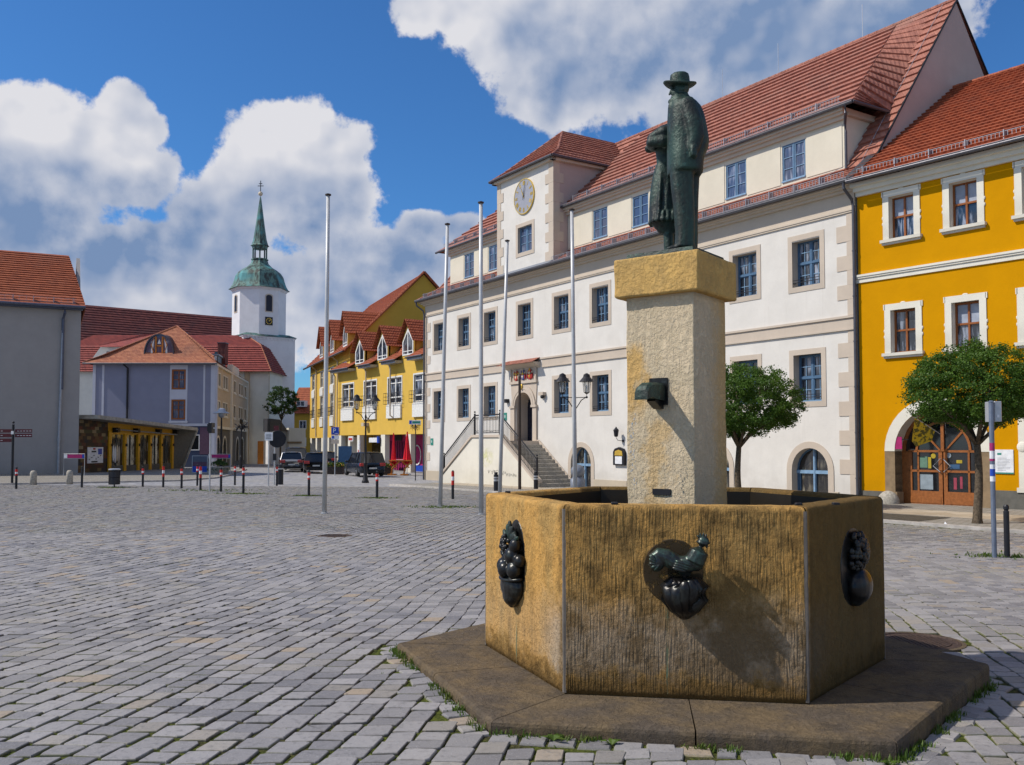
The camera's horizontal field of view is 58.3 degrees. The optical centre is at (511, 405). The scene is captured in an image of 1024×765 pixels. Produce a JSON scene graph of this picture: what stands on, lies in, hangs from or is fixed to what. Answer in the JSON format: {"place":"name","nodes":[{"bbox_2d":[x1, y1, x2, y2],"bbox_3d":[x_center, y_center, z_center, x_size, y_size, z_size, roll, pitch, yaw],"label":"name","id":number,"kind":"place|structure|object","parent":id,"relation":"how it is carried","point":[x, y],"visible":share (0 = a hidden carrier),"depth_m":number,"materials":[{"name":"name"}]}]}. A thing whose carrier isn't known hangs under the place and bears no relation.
{"place":"outdoors","nodes":[
{"label":"outdoors","id":0,"kind":"place"},
{"bbox_2d":[0,468,241,482],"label":"pavement","id":1,"kind":"structure","parent":0,"point":[170,474],"depth_m":55.38,"materials":[{"name":"stone"}]},
{"bbox_2d":[63,454,84,475],"bbox_3d":[-26.300,3.601,55.097,1.288,1.363,0.044,0,-2,0],"label":"advert rail","id":2,"kind":"object","parent":1,"relation":"on","point":[74,456],"visible":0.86,"depth_m":55.10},
{"bbox_2d":[78,415,197,472],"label":"shop pavilion","id":3,"kind":"structure","parent":1,"relation":"on","point":[105,443],"depth_m":68.54,"materials":[{"name":"concrete"}]},
{"bbox_2d":[111,434,122,471],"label":"shop window","id":4,"kind":"structure","parent":3,"relation":"in","point":[117,439],"depth_m":66.86,"materials":[{"name":"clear glass"}]},
{"bbox_2d":[126,435,135,470],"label":"shop window","id":5,"kind":"structure","parent":3,"relation":"in","point":[131,439],"depth_m":69.02,"materials":[{"name":"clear glass"}]},
{"bbox_2d":[140,435,148,469],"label":"shop window","id":6,"kind":"structure","parent":3,"relation":"in","point":[143,438],"depth_m":71.10,"materials":[{"name":"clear glass"}]},
{"bbox_2d":[152,435,159,469],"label":"shop window","id":7,"kind":"structure","parent":3,"relation":"in","point":[155,438],"depth_m":73.11,"materials":[{"name":"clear glass"}]},
{"bbox_2d":[163,435,170,468],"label":"shop window","id":8,"kind":"structure","parent":3,"relation":"in","point":[166,439],"depth_m":75.15,"materials":[{"name":"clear glass"}]},
{"bbox_2d":[192,456,207,472],"bbox_3d":[-21.400,4.044,62.886,1.060,1.160,0.040,0,-2,0],"label":"pavement sign","id":9,"kind":"object","parent":1,"relation":"on","point":[202,461],"visible":0.93,"depth_m":62.88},
{"bbox_2d":[207,460,229,472],"bbox_3d":[-20.176,4.285,63.175,1.574,1.074,1.591,0,-2,0],"label":"planted tub","id":10,"kind":"object","parent":1,"relation":"on","point":[216,468],"visible":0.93,"depth_m":62.80,"materials":[{"name":"stone"}]},
{"bbox_2d":[214,408,229,465],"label":"street lamp","id":11,"kind":"object","parent":1,"relation":"on","point":[221,412],"visible":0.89,"depth_m":65.77,"materials":[{"name":"metal"}]},
{"bbox_2d":[28,464,438,486],"bbox_3d":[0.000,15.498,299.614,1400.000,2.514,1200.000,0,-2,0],"label":"ground","id":12,"kind":"structure","parent":0,"point":[256,474],"depth_m":54.65,"materials":[{"name":"stone"}]},
{"bbox_2d":[0,421,31,482],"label":"direction sign","id":13,"kind":"object","parent":12,"relation":"on","point":[13,431],"visible":0.98,"depth_m":44.95,"materials":[{"name":"metal"}]},
{"bbox_2d":[0,250,85,473],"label":"grey house","id":14,"kind":"structure","parent":12,"relation":"on","point":[42,307],"depth_m":59.29,"materials":[{"name":"paint"}]},
{"bbox_2d":[0,469,246,484],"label":"kerb","id":15,"kind":"structure","parent":12,"relation":"on","point":[120,481],"depth_m":48.26,"materials":[{"name":"stone"}]},
{"bbox_2d":[82,325,248,466],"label":"blue house","id":16,"kind":"structure","parent":12,"relation":"on","point":[176,375],"depth_m":85.18,"materials":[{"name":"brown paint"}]},
{"bbox_2d":[171,400,184,418],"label":"window","id":17,"kind":"structure","parent":16,"relation":"in","point":[177,406],"depth_m":85.12,"materials":[{"name":"brown wood"}]},
{"bbox_2d":[172,370,185,388],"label":"window","id":18,"kind":"structure","parent":16,"relation":"in","point":[178,376],"depth_m":85.22,"materials":[{"name":"brown wood"}]},
{"bbox_2d":[79,334,286,463],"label":"mansard house","id":19,"kind":"structure","parent":12,"relation":"on","point":[261,371],"depth_m":112.44,"materials":[{"name":"red tile"}]},
{"bbox_2d":[257,441,263,463],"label":"door","id":20,"kind":"structure","parent":19,"relation":"in","point":[260,443],"depth_m":111.78,"materials":[{"name":"orange wood"}]},
{"bbox_2d":[81,181,296,427],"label":"church","id":21,"kind":"structure","parent":12,"relation":"on","point":[258,289],"depth_m":119.44,"materials":[{"name":"paint"}]},
{"bbox_2d":[207,422,214,490],"bbox_3d":[-12.580,2.209,38.341,0.280,2.970,0.400,0,-2,0],"label":"sign pole","id":22,"kind":"object","parent":12,"relation":"on","point":[210,427],"visible":0.9,"depth_m":38.30,"materials":[{"name":"metal"}]},
{"bbox_2d":[235,422,248,468],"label":"dark lamp","id":23,"kind":"object","parent":12,"relation":"on","point":[241,426],"visible":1,"depth_m":79.87,"materials":[{"name":"metal"}]},
{"bbox_2d":[265,432,272,485],"bbox_3d":[-12.100,2.708,45.615,0.400,2.720,0.108,0,-2,0],"label":"sign pole","id":24,"kind":"object","parent":12,"relation":"on","point":[268,436],"visible":0.91,"depth_m":45.61,"materials":[{"name":"metal"}]},
{"bbox_2d":[270,426,285,484],"bbox_3d":[-12.047,2.602,47.105,0.880,3.080,0.186,0,-2,-8],"label":"sign pole","id":25,"kind":"object","parent":12,"relation":"on","point":[279,438],"visible":0.88,"depth_m":47.07,"materials":[{"name":"metal"}]},
{"bbox_2d":[262,386,299,463],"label":"leafy tree","id":26,"kind":"object","parent":12,"relation":"on","point":[275,409],"visible":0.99,"depth_m":107.68,"materials":[{"name":"green plant"}]},
{"bbox_2d":[278,464,283,484],"bbox_3d":[-11.970,3.609,47.390,0.326,1.100,0.318,0,-2,0],"label":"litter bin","id":27,"kind":"object","parent":12,"relation":"on","point":[280,474],"visible":0.74,"depth_m":47.25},
{"bbox_2d":[263,419,305,463],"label":"church annex","id":28,"kind":"object","parent":12,"relation":"on","point":[295,437],"visible":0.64,"depth_m":111.54,"materials":[{"name":"metal"}]},
{"bbox_2d":[278,452,304,470],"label":"silver car","id":29,"kind":"object","parent":12,"relation":"on","point":[290,460],"visible":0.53,"depth_m":70.20,"materials":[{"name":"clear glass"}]},
{"bbox_2d":[284,447,306,469],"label":"people carrier","id":30,"kind":"object","parent":12,"relation":"on","point":[303,450],"visible":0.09,"depth_m":75.58,"materials":[{"name":"black metal"}]},
{"bbox_2d":[294,387,309,452],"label":"house","id":31,"kind":"structure","parent":12,"relation":"on","point":[301,418],"depth_m":134.79,"materials":[{"name":"paint"}]},
{"bbox_2d":[301,452,329,472],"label":"hatchback car","id":32,"kind":"object","parent":12,"relation":"on","point":[313,460],"visible":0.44,"depth_m":67.00,"materials":[{"name":"black metal"}]},
{"bbox_2d":[322,462,344,473],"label":"flower box","id":33,"kind":"object","parent":12,"relation":"on","point":[338,470],"visible":0.77,"depth_m":66.12,"materials":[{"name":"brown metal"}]},
{"bbox_2d":[331,427,338,474],"bbox_3d":[-12.330,3.242,63.907,0.540,3.420,0.112,0,-2,0],"label":"sign pole","id":34,"kind":"object","parent":12,"relation":"on","point":[335,433],"visible":0.99,"depth_m":63.91,"materials":[{"name":"metal"}]},
{"bbox_2d":[338,446,351,466],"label":"service board","id":35,"kind":"object","parent":12,"relation":"on","point":[344,453],"visible":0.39,"depth_m":68.08,"materials":[{"name":"metal"}]},
{"bbox_2d":[344,452,385,475],"bbox_3d":[-10.144,4.009,62.773,2.160,1.635,4.530,1,-3,-25],"label":"estate car","id":36,"kind":"object","parent":12,"relation":"on","point":[355,462],"visible":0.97,"depth_m":61.05,"materials":[{"name":"black metal"}]},
{"bbox_2d":[351,394,379,482],"bbox_3d":[-8.100,1.860,50.767,1.640,4.900,0.630,0,-2,0],"label":"street lamp","id":37,"kind":"object","parent":12,"relation":"on","point":[358,398],"visible":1,"depth_m":50.71,"materials":[{"name":"metal"}]},
{"bbox_2d":[303,271,438,466],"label":"gabled yellow house","id":38,"kind":"structure","parent":12,"relation":"on","point":[396,307],"depth_m":87.83,"materials":[{"name":"paint"}]},
{"bbox_2d":[317,396,322,426],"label":"window","id":39,"kind":"structure","parent":38,"relation":"in","point":[320,411],"depth_m":96.19,"materials":[{"name":"white paint"}]},
{"bbox_2d":[328,393,333,425],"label":"window","id":40,"kind":"structure","parent":38,"relation":"in","point":[331,417],"depth_m":91.10,"materials":[{"name":"white paint"}]},
{"bbox_2d":[328,319,422,472],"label":"arcade house","id":41,"kind":"structure","parent":12,"relation":"on","point":[387,368],"depth_m":77.03,"materials":[{"name":"yellow paint"}]},
{"bbox_2d":[338,382,353,420],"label":"window","id":42,"kind":"structure","parent":41,"relation":"in","point":[347,412],"depth_m":83.22,"materials":[{"name":"white paint"}]},
{"bbox_2d":[359,379,377,419],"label":"window","id":43,"kind":"structure","parent":41,"relation":"in","point":[371,386],"depth_m":79.22,"materials":[{"name":"white paint"}]},
{"bbox_2d":[383,375,402,417],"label":"window","id":44,"kind":"structure","parent":41,"relation":"in","point":[396,383],"depth_m":74.92,"materials":[{"name":"white paint"}]},
{"bbox_2d":[409,372,422,416],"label":"window","id":45,"kind":"structure","parent":41,"relation":"in","point":[417,406],"depth_m":71.64,"materials":[{"name":"white paint"}]},
{"bbox_2d":[387,459,412,474],"bbox_3d":[-7.952,4.418,65.272,1.736,1.151,0.700,0,-2,0],"label":"folding table","id":46,"kind":"object","parent":12,"relation":"on","point":[399,460],"visible":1,"depth_m":65.00,"materials":[{"name":"orange wood"}]},
{"bbox_2d":[402,431,411,474],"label":"parasol","id":47,"kind":"object","parent":12,"relation":"on","point":[407,455],"visible":0.91,"depth_m":65.69,"materials":[{"name":"red fabric"}]},
{"bbox_2d":[409,419,420,480],"bbox_3d":[-5.900,2.753,55.730,0.720,3.770,0.083,0,-2,0],"label":"sign pole","id":48,"kind":"object","parent":12,"relation":"on","point":[415,421],"visible":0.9,"depth_m":55.76,"materials":[{"name":"metal"}]},
{"bbox_2d":[443,410,570,486],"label":"entrance stairs","id":49,"kind":"structure","parent":12,"relation":"on","point":[463,463],"depth_m":45.96,"materials":[{"name":"stone"}]},
{"bbox_2d":[2,489,1023,764],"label":"joints","id":50,"kind":"object","parent":12,"relation":"on","point":[536,749],"visible":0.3,"depth_m":5.30,"materials":[{"name":"soil"}]},
{"bbox_2d":[397,249,989,760],"bbox_3d":[1.287,0.560,7.138,4.434,3.379,4.193,0,-2,0],"label":"fountain","id":51,"kind":"object","parent":12,"relation":"on","point":[675,591],"visible":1,"depth_m":5.90,"materials":[{"name":"stone"}]},
{"bbox_2d":[626,71,723,258],"bbox_3d":[1.287,-1.852,7.238,0.637,1.457,0.570,-2,-3,37],"label":"bronze statue","id":52,"kind":"object","parent":51,"relation":"on","point":[678,143],"visible":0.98,"depth_m":7.01,"materials":[{"name":"metal"}]},
{"bbox_2d":[380,645,1013,764],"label":"edging setts","id":53,"kind":"structure","parent":12,"relation":"on","point":[417,678],"depth_m":5.24,"materials":[{"name":"stone"}]},
{"bbox_2d":[414,0,992,494],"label":"town hall","id":54,"kind":"structure","parent":12,"relation":"on","point":[790,150],"depth_m":37.84,"materials":[{"name":"paint"}]},
{"bbox_2d":[432,319,442,354],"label":"window","id":55,"kind":"structure","parent":54,"relation":"in","point":[440,327],"depth_m":56.87,"materials":[{"name":"stone"}]},
{"bbox_2d":[432,388,444,421],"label":"window","id":56,"kind":"structure","parent":54,"relation":"in","point":[434,389],"depth_m":56.72,"materials":[{"name":"stone"}]},
{"bbox_2d":[457,312,470,350],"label":"window","id":57,"kind":"structure","parent":54,"relation":"in","point":[466,322],"depth_m":54.13,"materials":[{"name":"stone"}]},
{"bbox_2d":[457,385,470,420],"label":"window","id":58,"kind":"structure","parent":54,"relation":"in","point":[466,413],"depth_m":53.90,"materials":[{"name":"stone"}]},
{"bbox_2d":[464,252,473,278],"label":"dormer window","id":59,"kind":"structure","parent":54,"relation":"in","point":[469,258],"depth_m":55.15,"materials":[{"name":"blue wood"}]},
{"bbox_2d":[483,306,497,345],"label":"window","id":60,"kind":"structure","parent":54,"relation":"in","point":[493,317],"depth_m":51.62,"materials":[{"name":"stone"}]},
{"bbox_2d":[483,382,497,419],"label":"window","id":61,"kind":"structure","parent":54,"relation":"in","point":[493,390],"depth_m":51.48,"materials":[{"name":"stone"}]},
{"bbox_2d":[488,244,496,270],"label":"dormer window","id":62,"kind":"structure","parent":54,"relation":"in","point":[492,249],"depth_m":52.97,"materials":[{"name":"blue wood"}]},
{"bbox_2d":[516,298,532,340],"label":"window","id":63,"kind":"structure","parent":54,"relation":"in","point":[527,309],"depth_m":48.70,"materials":[{"name":"stone"}]},
{"bbox_2d":[520,225,531,252],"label":"dormer window","id":64,"kind":"structure","parent":54,"relation":"in","point":[526,232],"depth_m":48.68,"materials":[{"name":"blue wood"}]},
{"bbox_2d":[528,398,531,440],"bbox_3d":[1.291,0.619,48.643,0.110,2.560,1.580,2,-3,-33],"label":"door","id":65,"kind":"structure","parent":54,"relation":"in","point":[529,403],"depth_m":49.08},
{"bbox_2d":[552,289,570,333],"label":"window","id":66,"kind":"structure","parent":54,"relation":"in","point":[564,324],"depth_m":45.90,"materials":[{"name":"stone"}]},
{"bbox_2d":[552,374,570,416],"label":"window","id":67,"kind":"structure","parent":54,"relation":"in","point":[564,406],"depth_m":45.81,"materials":[{"name":"stone"}]},
{"bbox_2d":[568,442,593,486],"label":"arched window","id":68,"kind":"structure","parent":54,"relation":"in","point":[585,458],"depth_m":44.15,"materials":[{"name":"stone"}]},
{"bbox_2d":[589,279,610,327],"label":"window","id":69,"kind":"structure","parent":54,"relation":"in","point":[603,317],"depth_m":43.41,"materials":[{"name":"stone"}]},
{"bbox_2d":[593,207,606,239],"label":"dormer window","id":70,"kind":"structure","parent":54,"relation":"in","point":[600,215],"depth_m":44.64,"materials":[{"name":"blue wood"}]},
{"bbox_2d":[590,370,611,415],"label":"window","id":71,"kind":"structure","parent":54,"relation":"in","point":[604,383],"depth_m":43.19,"materials":[{"name":"stone"}]},
{"bbox_2d":[632,193,647,227],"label":"dormer window","id":72,"kind":"structure","parent":54,"relation":"in","point":[640,203],"depth_m":42.16,"materials":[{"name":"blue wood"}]},
{"bbox_2d":[726,447,733,486],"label":"arched window","id":73,"kind":"structure","parent":54,"relation":"in","point":[730,464],"depth_m":35.98,"materials":[{"name":"stone"}]},
{"bbox_2d":[725,159,745,199],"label":"dormer window","id":74,"kind":"structure","parent":54,"relation":"in","point":[735,172],"depth_m":37.25,"materials":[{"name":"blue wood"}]},
{"bbox_2d":[729,244,760,303],"bbox_3d":[9.175,-5.058,35.694,0.372,2.090,1.610,2,-3,-33],"label":"window","id":75,"kind":"structure","parent":54,"relation":"in","point":[749,266],"depth_m":35.73,"materials":[{"name":"glass"}]},
{"bbox_2d":[730,354,761,409],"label":"window","id":76,"kind":"structure","parent":54,"relation":"in","point":[756,356],"depth_m":35.51,"materials":[{"name":"stone"}]},
{"bbox_2d":[782,139,805,182],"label":"dormer window","id":77,"kind":"structure","parent":54,"relation":"in","point":[793,154],"depth_m":34.81,"materials":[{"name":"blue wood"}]},
{"bbox_2d":[788,229,824,293],"bbox_3d":[10.769,-5.161,33.256,0.372,2.090,1.610,2,-3,-33],"label":"window","id":78,"kind":"structure","parent":54,"relation":"in","point":[811,255],"depth_m":33.32,"materials":[{"name":"stone"}]},
{"bbox_2d":[789,347,826,406],"bbox_3d":[10.769,-0.974,33.080,0.372,2.090,1.610,2,-3,-33],"label":"window","id":79,"kind":"structure","parent":54,"relation":"in","point":[812,368],"depth_m":33.11,"materials":[{"name":"stone"}]},
{"bbox_2d":[787,441,833,492],"bbox_3d":[10.784,2.493,32.879,0.360,2.375,2.050,2,-3,-33],"label":"arched window","id":80,"kind":"structure","parent":54,"relation":"in","point":[815,469],"depth_m":32.95,"materials":[{"name":"stone"}]},
{"bbox_2d":[389,484,1023,533],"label":"kerb","id":81,"kind":"structure","parent":12,"relation":"on","point":[1018,531],"depth_m":22.52,"materials":[{"name":"stone"}]},
{"bbox_2d":[844,64,1023,509],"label":"yellow house","id":82,"kind":"structure","parent":12,"relation":"on","point":[937,241],"depth_m":29.44,"materials":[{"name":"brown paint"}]},
{"bbox_2d":[880,184,921,245],"bbox_3d":[12.851,-6.253,30.192,0.420,1.845,1.400,2,-3,-38],"label":"window","id":83,"kind":"structure","parent":82,"relation":"in","point":[906,210],"depth_m":30.27,"materials":[{"name":"white wood"}]},
{"bbox_2d":[882,300,924,358],"bbox_3d":[12.851,-2.476,30.033,0.420,1.845,1.400,2,-3,-38],"label":"window","id":84,"kind":"structure","parent":82,"relation":"in","point":[908,326],"depth_m":30.11,"materials":[{"name":"white glass"}]},
{"bbox_2d":[908,450,943,504],"bbox_3d":[13.371,2.352,29.701,0.144,1.790,1.130,2,-3,-38],"label":"door leaf","id":85,"kind":"structure","parent":82,"relation":"in","point":[915,496],"depth_m":29.73,"materials":[{"name":"brown wood"}]},
{"bbox_2d":[943,450,974,505],"bbox_3d":[14.090,2.313,28.780,0.144,1.790,1.130,2,-3,-38],"label":"door leaf","id":86,"kind":"structure","parent":82,"relation":"in","point":[950,498],"depth_m":28.88,"materials":[{"name":"brown wood"}]},
{"bbox_2d":[939,169,986,234],"bbox_3d":[14.100,-6.320,28.593,0.420,1.845,1.400,2,-3,-38],"label":"window","id":87,"kind":"structure","parent":82,"relation":"in","point":[968,197],"depth_m":28.66,"materials":[{"name":"white glass"}]},
{"bbox_2d":[943,292,988,352],"bbox_3d":[14.100,-2.543,28.434,0.420,1.845,1.400,2,-3,-38],"label":"window","id":88,"kind":"structure","parent":82,"relation":"in","point":[971,320],"depth_m":28.54,"materials":[{"name":"white glass"}]},
{"bbox_2d":[1011,160,1023,221],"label":"window","id":89,"kind":"structure","parent":82,"relation":"in","point":[1019,216],"depth_m":27.23,"materials":[{"name":"paint"}]},
{"bbox_2d":[1014,287,1023,348],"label":"window","id":90,"kind":"structure","parent":82,"relation":"in","point":[1019,291],"depth_m":27.09,"materials":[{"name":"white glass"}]},
{"bbox_2d":[985,401,1001,557],"bbox_3d":[8.569,1.360,16.363,0.242,2.870,0.390,0,-2,0],"label":"sign pole","id":91,"kind":"object","parent":12,"relation":"on","point":[993,411],"visible":0.98,"depth_m":16.21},
{"bbox_2d":[0,485,1023,764],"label":"cobblestones","id":92,"kind":"structure","parent":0,"point":[268,565],"depth_m":8.97,"materials":[{"name":"stone"}]},
{"bbox_2d":[108,468,120,486],"bbox_3d":[-18.030,3.360,41.596,0.520,0.960,0.520,0,-2,0],"label":"litter bin","id":93,"kind":"object","parent":92,"relation":"on","point":[113,478],"visible":0.98,"depth_m":41.41,"materials":[{"name":"metal"}]},
{"bbox_2d":[321,193,330,513],"bbox_3d":[-5.152,-1.414,25.412,0.215,8.995,0.195,0,-2,0],"label":"flagpole","id":94,"kind":"object","parent":92,"relation":"on","point":[325,430],"visible":0.88,"depth_m":25.35,"materials":[{"name":"grey metal"}]},
{"bbox_2d":[438,223,449,506],"bbox_3d":[-2.118,-1.219,28.376,0.385,8.916,0.195,0,-2,0],"label":"flagpole","id":95,"kind":"object","parent":92,"relation":"on","point":[440,489],"visible":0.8,"depth_m":28.32,"materials":[{"name":"grey metal"}]},
{"bbox_2d":[478,201,484,514],"bbox_3d":[-0.843,-1.277,25.176,0.205,8.728,0.195,0,-2,0],"label":"flagpole","id":96,"kind":"object","parent":92,"relation":"on","point":[481,479],"visible":0.88,"depth_m":25.12,"materials":[{"name":"grey metal"}]},
{"bbox_2d":[498,239,509,491],"bbox_3d":[-0.297,-1.135,31.075,0.445,9.017,0.195,0,-2,0],"label":"flagpole","id":97,"kind":"object","parent":92,"relation":"on","point":[503,379],"visible":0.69,"depth_m":31.03,"materials":[{"name":"grey metal"}]},
{"bbox_2d":[4,486,1023,764],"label":"grass","id":98,"kind":"structure","parent":92,"relation":"on","point":[904,756],"depth_m":5.70,"materials":[{"name":"green plant"}]},
{"bbox_2d":[569,208,576,487],"bbox_3d":[1.827,-1.327,27.079,0.265,9.048,0.195,0,-2,0],"label":"flagpole","id":99,"kind":"object","parent":92,"relation":"on","point":[574,424],"visible":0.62,"depth_m":27.04,"materials":[{"name":"white metal"}]},
{"bbox_2d":[885,632,966,651],"bbox_3d":[3.620,2.118,8.198,0.800,0.036,0.800,0,-2,0],"label":"manhole cover","id":100,"kind":"object","parent":92,"relation":"on","point":[939,643],"visible":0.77,"depth_m":8.18,"materials":[{"name":"metal"}]},
{"bbox_2d":[1003,504,1010,557],"bbox_3d":[8.800,2.287,16.319,0.136,1.030,0.133,0,-2,0],"label":"bollard","id":101,"kind":"object","parent":92,"relation":"on","point":[1006,525],"visible":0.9,"depth_m":16.29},
{"bbox_2d":[0,0,1023,392],"label":"sky","id":102,"kind":"structure","parent":0,"point":[139,139],"materials":[{"name":"blue"}]},
{"bbox_2d":[404,483,1023,529],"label":"pavement","id":103,"kind":"structure","parent":0,"point":[986,522],"depth_m":26.98,"materials":[{"name":"stone"}]},
{"bbox_2d":[518,375,520,488],"bbox_3d":[0.340,1.271,40.682,0.143,5.220,0.150,0,-2,0],"label":"signpost","id":104,"kind":"object","parent":103,"relation":"on","point":[519,431],"visible":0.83,"depth_m":40.63,"materials":[{"name":"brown metal"}]},
{"bbox_2d":[555,373,593,476],"bbox_3d":[2.600,1.188,37.984,1.640,5.030,0.630,0,-2,0],"label":"street lamp","id":105,"kind":"object","parent":103,"relation":"on","point":[584,379],"visible":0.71,"depth_m":37.96,"materials":[{"name":"metal"}]},
{"bbox_2d":[570,464,584,487],"bbox_3d":[2.660,3.054,37.105,0.600,1.310,0.600,0,-2,0],"label":"stone ball post","id":106,"kind":"object","parent":103,"relation":"on","point":[580,475],"visible":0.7,"depth_m":36.90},
{"bbox_2d":[725,360,808,486],"bbox_3d":[7.029,0.959,28.440,4.268,4.682,4.273,0,-2,0],"label":"ball tree","id":107,"kind":"object","parent":103,"relation":"on","point":[740,423],"visible":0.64,"depth_m":27.41,"materials":[{"name":"green plant"}]},
{"bbox_2d":[883,513,950,520],"bbox_3d":[9.870,2.983,24.809,1.700,0.011,3.200,2,-3,-38],"label":"tree pit","id":108,"kind":"object","parent":103,"relation":"on","point":[904,517],"visible":0.4,"depth_m":24.11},
{"bbox_2d":[897,335,1023,523],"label":"ball tree","id":109,"kind":"object","parent":103,"relation":"on","point":[965,413],"visible":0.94,"depth_m":22.09,"materials":[{"name":"green plant"}]},
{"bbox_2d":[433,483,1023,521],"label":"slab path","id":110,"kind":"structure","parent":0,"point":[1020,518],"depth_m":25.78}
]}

